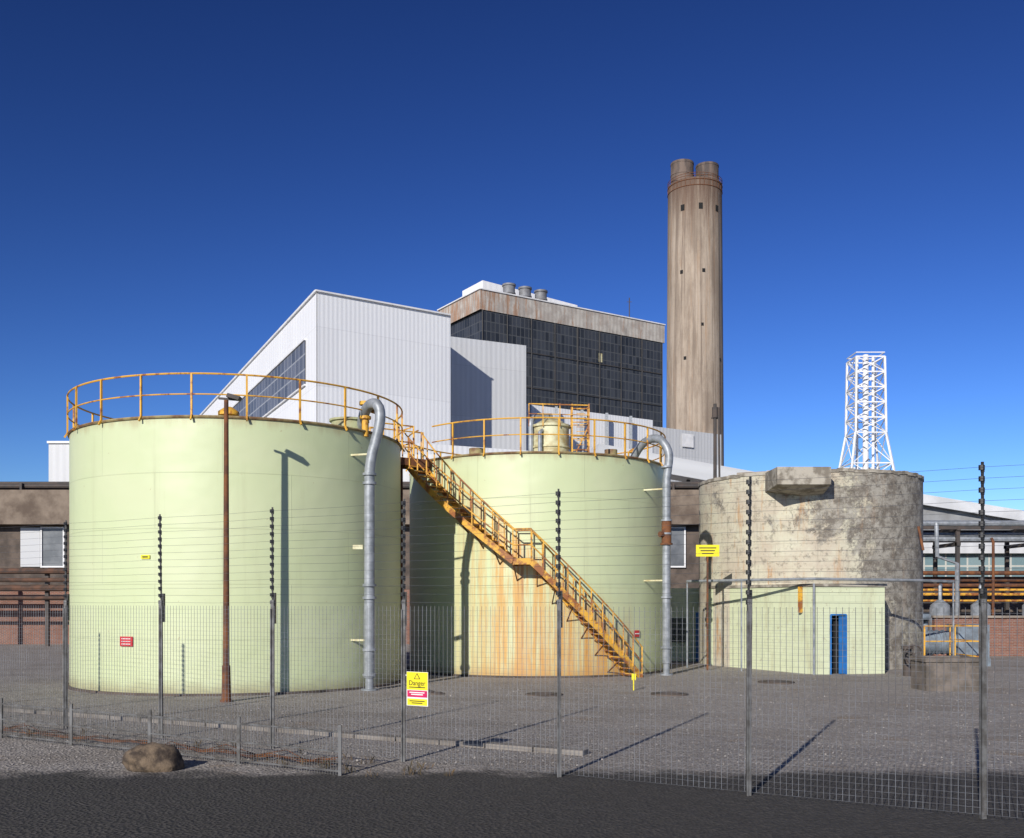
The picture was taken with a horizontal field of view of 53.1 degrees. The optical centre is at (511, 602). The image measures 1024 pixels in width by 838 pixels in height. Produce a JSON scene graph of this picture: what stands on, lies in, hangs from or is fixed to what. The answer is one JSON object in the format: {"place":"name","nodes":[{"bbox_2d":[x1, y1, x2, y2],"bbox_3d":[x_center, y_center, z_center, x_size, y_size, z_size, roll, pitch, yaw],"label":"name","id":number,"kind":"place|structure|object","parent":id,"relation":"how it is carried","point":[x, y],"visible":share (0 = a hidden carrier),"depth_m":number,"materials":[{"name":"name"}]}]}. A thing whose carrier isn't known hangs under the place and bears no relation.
{"place":"outdoors","nodes":[
{"label":"outdoors","id":0,"kind":"place"},
{"bbox_2d":[20,528,39,566],"bbox_3d":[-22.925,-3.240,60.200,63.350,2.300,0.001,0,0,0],"label":"window","id":1,"kind":"structure","parent":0,"point":[27,556],"depth_m":60.20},
{"bbox_2d":[47,441,68,481],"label":"distant white building","id":2,"kind":"structure","parent":0,"point":[58,461],"depth_m":120.00,"materials":[{"name":"paint"}]},
{"bbox_2d":[26,726,454,775],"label":"dry grass","id":3,"kind":"structure","parent":0,"point":[326,765],"depth_m":15.27,"materials":[{"name":"beige plant"}]},
{"bbox_2d":[0,644,1023,837],"bbox_3d":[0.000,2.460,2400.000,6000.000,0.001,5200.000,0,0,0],"label":"ground","id":4,"kind":"structure","parent":0,"point":[73,798],"depth_m":15.07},
{"bbox_2d":[0,568,68,645],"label":"pipe rack","id":5,"kind":"object","parent":4,"relation":"on","point":[47,597],"visible":0.14,"depth_m":56.91,"materials":[{"name":"metal"}]},
{"bbox_2d":[122,742,184,772],"bbox_3d":[-5.285,2.283,15.112,0.892,0.440,0.743,4,-1,-15],"label":"boulder","id":6,"kind":"object","parent":4,"relation":"on","point":[154,757],"visible":0.91,"depth_m":14.86,"materials":[{"name":"stone"}]},
{"bbox_2d":[3,723,337,764],"bbox_3d":[-8.505,2.340,18.712,13.690,0.156,0.313,0,0,31],"label":"rusted wire","id":7,"kind":"object","parent":4,"relation":"on","point":[182,745],"visible":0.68,"depth_m":16.82,"materials":[{"name":"metal"}]},
{"bbox_2d":[0,698,341,775],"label":"fence","id":8,"kind":"object","parent":4,"relation":"on","point":[149,733],"visible":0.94,"depth_m":16.13,"materials":[{"name":"grey metal"}]},
{"bbox_2d":[0,590,409,643],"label":"brick wall","id":9,"kind":"structure","parent":4,"relation":"on","point":[8,604],"depth_m":60.00,"materials":[{"name":"brown brick"}]},
{"bbox_2d":[0,525,698,589],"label":"wall","id":10,"kind":"structure","parent":9,"relation":"on","point":[10,543],"depth_m":60.30,"materials":[{"name":"concrete"}]},
{"bbox_2d":[0,490,698,524],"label":"concrete fascia","id":11,"kind":"structure","parent":10,"relation":"on","point":[32,507],"depth_m":59.50,"materials":[{"name":"concrete"}]},
{"bbox_2d":[0,482,699,489],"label":"roof edge","id":12,"kind":"object","parent":11,"relation":"on","point":[65,486],"visible":0.1,"depth_m":59.81,"materials":[{"name":"metal"}]},
{"bbox_2d":[40,527,685,567],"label":"window frames","id":13,"kind":"structure","parent":10,"relation":"attached to","point":[63,566],"depth_m":60.14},
{"bbox_2d":[43,528,683,565],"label":"window panes","id":14,"kind":"object","parent":13,"relation":"in","point":[54,559],"visible":0.8,"depth_m":60.22,"materials":[{"name":"grey glass"}]},
{"bbox_2d":[218,393,241,701],"bbox_3d":[-6.971,-1.343,25.298,0.562,7.605,0.296,0,0,0],"label":"lamp post","id":15,"kind":"object","parent":4,"relation":"on","point":[224,692],"visible":0.91,"depth_m":25.24,"materials":[{"name":"metal"}]},
{"bbox_2d":[64,372,404,695],"bbox_3d":[-8.400,-1.781,31.800,10.026,8.482,10.123,0,0,0],"label":"storage tank","id":16,"kind":"object","parent":4,"relation":"on","point":[140,469],"visible":0.97,"depth_m":27.46,"materials":[{"name":"metal"}]},
{"bbox_2d":[4,706,587,755],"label":"kerb","id":17,"kind":"structure","parent":4,"relation":"on","point":[522,747],"depth_m":18.37,"materials":[{"name":"concrete"}]},
{"bbox_2d":[369,423,432,608],"bbox_3d":[-3.691,-1.751,34.938,2.151,8.422,1.040,0,0,-35],"label":"metal gangway","id":18,"kind":"object","parent":4,"relation":"on","point":[421,462],"visible":0.43,"depth_m":34.68,"materials":[{"name":"metal"}]},
{"bbox_2d":[401,454,451,481],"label":"plant room","id":19,"kind":"object","parent":4,"relation":"on","point":[406,477],"depth_m":66.00,"materials":[{"name":"white metal"}]},
{"bbox_2d":[430,692,444,694],"bbox_3d":[-2.000,2.429,27.400,0.400,0.061,0.400,0,0,0],"label":"drain cover","id":20,"kind":"object","parent":4,"relation":"on","point":[437,693],"visible":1,"depth_m":27.25,"materials":[{"name":"metal"}]},
{"bbox_2d":[200,280,720,481],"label":"power station","id":21,"kind":"object","parent":4,"relation":"on","point":[482,349],"visible":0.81,"depth_m":154.13,"materials":[{"name":"white paint"}]},
{"bbox_2d":[0,462,1023,818],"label":"security fence","id":22,"kind":"object","parent":4,"relation":"on","point":[982,626],"visible":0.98,"depth_m":14.43,"materials":[{"name":"grey metal"}]},
{"bbox_2d":[407,671,427,706],"bbox_3d":[-1.444,1.320,15.598,0.400,0.520,0.014,0,0,31],"label":"danger sign","id":23,"kind":"object","parent":22,"relation":"attached to","point":[417,688],"visible":1,"depth_m":15.59,"materials":[{"name":"yellow plastic"}]},
{"bbox_2d":[402,430,642,677],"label":"metal staircase","id":24,"kind":"structure","parent":4,"relation":"on","point":[475,527],"depth_m":33.18,"materials":[{"name":"yellow metal"}]},
{"bbox_2d":[406,403,672,677],"bbox_3d":[0.900,-2.315,38.000,9.586,9.550,9.586,0,0,0],"label":"storage tank","id":25,"kind":"object","parent":4,"relation":"on","point":[546,464],"visible":0.92,"depth_m":33.91,"materials":[{"name":"metal"}]},
{"bbox_2d":[525,692,562,696],"bbox_3d":[0.850,2.429,27.200,1.000,0.061,1.000,0,0,0],"label":"drain cover","id":26,"kind":"object","parent":4,"relation":"on","point":[546,694],"visible":0.86,"depth_m":26.93,"materials":[{"name":"metal"}]},
{"bbox_2d":[651,692,688,695],"bbox_3d":[4.200,2.429,27.300,1.000,0.061,1.000,0,0,0],"label":"drain cover","id":27,"kind":"object","parent":4,"relation":"on","point":[668,694],"visible":0.9,"depth_m":27.06,"materials":[{"name":"metal"}]},
{"bbox_2d":[591,444,753,481],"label":"conveyor gallery","id":28,"kind":"object","parent":4,"relation":"on","point":[685,470],"visible":0.12,"depth_m":100.23,"materials":[{"name":"metal"}]},
{"bbox_2d":[666,159,723,465],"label":"power station chimney","id":29,"kind":"object","parent":4,"relation":"on","point":[694,394],"visible":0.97,"depth_m":341.97,"materials":[{"name":"concrete"}]},
{"bbox_2d":[696,545,718,669],"bbox_3d":[7.050,0.195,36.923,0.840,4.530,0.083,0,0,0],"label":"warning sign","id":30,"kind":"object","parent":4,"relation":"on","point":[711,550],"visible":0.89,"depth_m":36.89,"materials":[{"name":"yellow plastic"}]},
{"bbox_2d":[758,680,794,683],"bbox_3d":[8.100,2.429,31.400,1.100,0.061,1.100,0,0,0],"label":"drain cover","id":31,"kind":"object","parent":4,"relation":"on","point":[774,681],"visible":0.91,"depth_m":31.14,"materials":[{"name":"metal"}]},
{"bbox_2d":[671,583,886,674],"bbox_3d":[9.913,0.910,40.855,5.070,3.100,12.707,0,0,-27],"label":"painted block annex","id":32,"kind":"object","parent":4,"relation":"on","point":[771,618],"visible":0.76,"depth_m":35.40,"materials":[{"name":"paint"}]},
{"bbox_2d":[672,618,685,641],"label":"rear window","id":33,"kind":"structure","parent":32,"relation":"in","point":[676,622],"depth_m":42.68,"materials":[{"name":"grey glass"}]},
{"bbox_2d":[696,612,698,661],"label":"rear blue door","id":34,"kind":"structure","parent":32,"relation":"in","point":[697,613],"depth_m":42.46,"materials":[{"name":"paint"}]},
{"bbox_2d":[830,614,846,674],"bbox_3d":[11.140,1.427,34.970,0.630,2.065,0.089,0,0,-11],"label":"blue door","id":35,"kind":"structure","parent":32,"relation":"in","point":[840,617],"depth_m":34.99,"materials":[{"name":"paint"}]},
{"bbox_2d":[698,467,923,669],"bbox_3d":[11.930,-1.235,40.875,8.701,7.390,9.550,0,0,0],"label":"concrete tank","id":36,"kind":"object","parent":4,"relation":"on","point":[815,556],"visible":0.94,"depth_m":37.54,"materials":[{"name":"concrete"}]},
{"bbox_2d":[686,577,954,670],"bbox_3d":[11.404,0.810,36.567,9.686,3.300,4.129,0,0,0],"label":"service pipe","id":37,"kind":"object","parent":4,"relation":"on","point":[823,579],"visible":0.96,"depth_m":36.17,"materials":[{"name":"metal"}]},
{"bbox_2d":[838,352,895,470],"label":"lattice tower","id":38,"kind":"structure","parent":4,"relation":"on","point":[864,400],"depth_m":149.63,"materials":[{"name":"white metal"}]},
{"bbox_2d":[909,656,978,690],"bbox_3d":[12.200,1.995,28.850,1.580,0.930,1.180,0,0,0],"label":"concrete trough","id":39,"kind":"object","parent":4,"relation":"on","point":[929,670],"visible":0.77,"depth_m":28.30,"materials":[{"name":"grey concrete"}]},
{"bbox_2d":[923,624,978,656],"bbox_3d":[15.900,1.649,38.250,2.050,1.622,2.550,0,0,0],"label":"yellow guard rail","id":40,"kind":"object","parent":4,"relation":"on","point":[949,641],"visible":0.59,"depth_m":37.00,"materials":[{"name":"metal"}]},
{"bbox_2d":[923,614,990,665],"bbox_3d":[16.787,1.450,39.968,3.226,2.019,1.365,0,0,0],"label":"pump unit","id":41,"kind":"object","parent":4,"relation":"on","point":[931,648],"visible":0.45,"depth_m":39.54,"materials":[{"name":"grey paint"}]},
{"bbox_2d":[923,520,1023,629],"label":"pipe rack","id":42,"kind":"object","parent":4,"relation":"on","point":[948,531],"visible":0.38,"depth_m":57.08,"materials":[{"name":"metal"}]},
{"bbox_2d":[923,543,1023,630],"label":"glazed workshop","id":43,"kind":"structure","parent":4,"relation":"on","point":[1016,559],"depth_m":66.00,"materials":[{"name":"metal"}]},
{"bbox_2d":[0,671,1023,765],"bbox_3d":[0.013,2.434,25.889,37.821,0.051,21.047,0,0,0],"label":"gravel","id":44,"kind":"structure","parent":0,"point":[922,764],"depth_m":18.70,"materials":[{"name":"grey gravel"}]},
{"bbox_2d":[0,0,1023,509],"label":"sky","id":45,"kind":"structure","parent":0,"point":[178,178],"materials":[{"name":"blue"}]},
{"bbox_2d":[711,404,719,477],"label":"utility pole","id":46,"kind":"object","parent":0,"point":[715,413],"visible":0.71,"depth_m":57.94,"materials":[{"name":"metal"}]},
{"bbox_2d":[901,644,922,675],"bbox_3d":[13.200,1.923,34.025,0.648,1.074,0.750,0,0,0],"label":"valve handwheel","id":47,"kind":"object","parent":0,"point":[907,651],"visible":0.76,"depth_m":34.07,"materials":[{"name":"metal"}]},
{"bbox_2d":[923,494,1023,519],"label":"industrial shed","id":48,"kind":"structure","parent":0,"point":[942,508],"depth_m":89.25,"materials":[{"name":"white metal"}]},
{"bbox_2d":[932,618,1023,655],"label":"wall","id":49,"kind":"structure","parent":0,"point":[1001,644],"depth_m":46.85,"materials":[{"name":"red brick"}]},
{"bbox_2d":[931,615,1023,617],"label":"coping","id":50,"kind":"object","parent":49,"relation":"on","point":[949,616],"visible":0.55,"depth_m":46.84,"materials":[{"name":"concrete"}]}
]}

